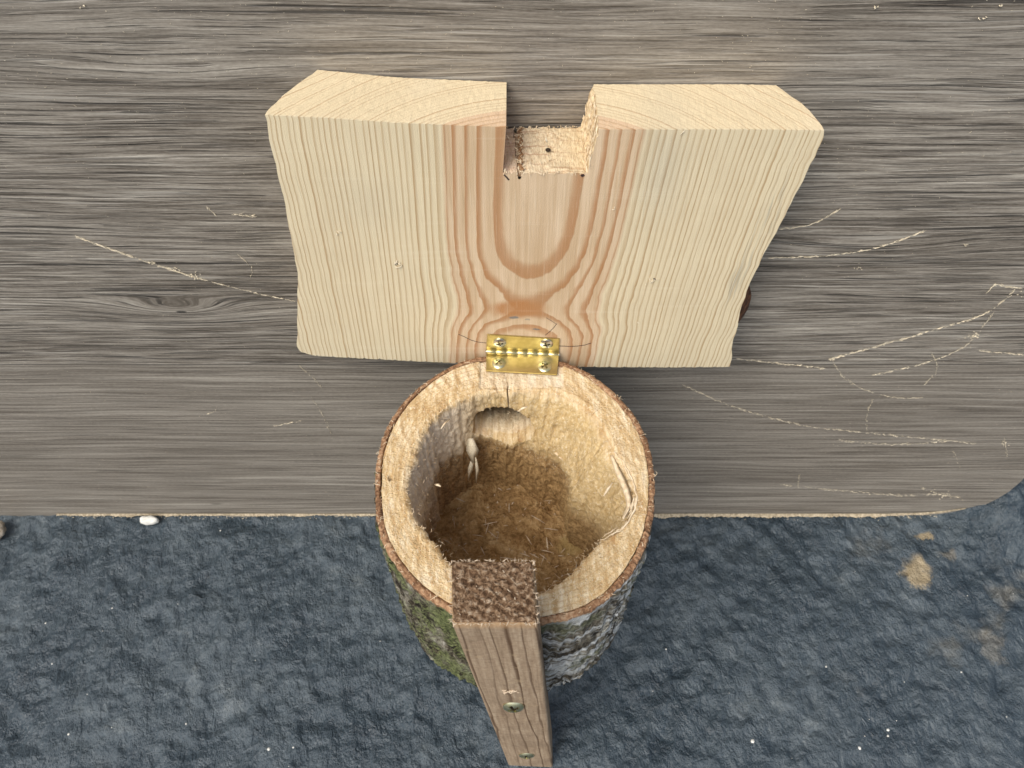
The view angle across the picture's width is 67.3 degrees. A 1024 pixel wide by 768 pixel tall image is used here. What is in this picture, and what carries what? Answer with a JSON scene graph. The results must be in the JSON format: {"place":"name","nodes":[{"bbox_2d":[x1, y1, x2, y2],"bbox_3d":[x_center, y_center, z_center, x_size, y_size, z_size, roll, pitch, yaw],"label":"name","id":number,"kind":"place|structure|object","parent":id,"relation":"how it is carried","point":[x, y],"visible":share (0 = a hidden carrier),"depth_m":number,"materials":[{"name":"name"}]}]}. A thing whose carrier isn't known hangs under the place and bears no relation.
{"place":"outdoors","nodes":[
{"label":"outdoors","id":0,"kind":"place"},
{"bbox_2d":[0,479,1023,767],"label":"ground","id":1,"kind":"structure","parent":0,"point":[240,641],"depth_m":0.68,"materials":[{"name":"stone"}]},
{"bbox_2d":[0,520,5,539],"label":"stone","id":2,"kind":"object","parent":1,"relation":"on","point":[2,529],"visible":1,"depth_m":0.75,"materials":[{"name":"beige stone"}]},
{"bbox_2d":[140,516,158,524],"bbox_3d":[-0.355,0.134,0.753,0.019,0.009,0.009,0,53,0],"label":"pebble","id":3,"kind":"object","parent":1,"relation":"on","point":[148,520],"visible":1,"depth_m":0.75,"materials":[{"name":"white stone"}]},
{"bbox_2d":[0,0,1023,518],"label":"laminate board","id":4,"kind":"object","parent":1,"relation":"on","point":[118,418],"visible":0.66,"depth_m":0.49,"materials":[{"name":"grey laminate"}]},
{"bbox_2d":[4,0,1021,520],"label":"scratches","id":5,"kind":"object","parent":4,"relation":"on","point":[682,384],"visible":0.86,"depth_m":0.53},
{"bbox_2d":[45,530,1013,766],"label":"grit","id":6,"kind":"object","parent":1,"relation":"on","point":[752,741],"visible":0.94,"depth_m":0.64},
{"bbox_2d":[265,70,823,766],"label":"nest box","id":7,"kind":"object","parent":1,"relation":"on","point":[519,276],"visible":1,"depth_m":0.43,"materials":[{"name":"brown wood"}]}
]}

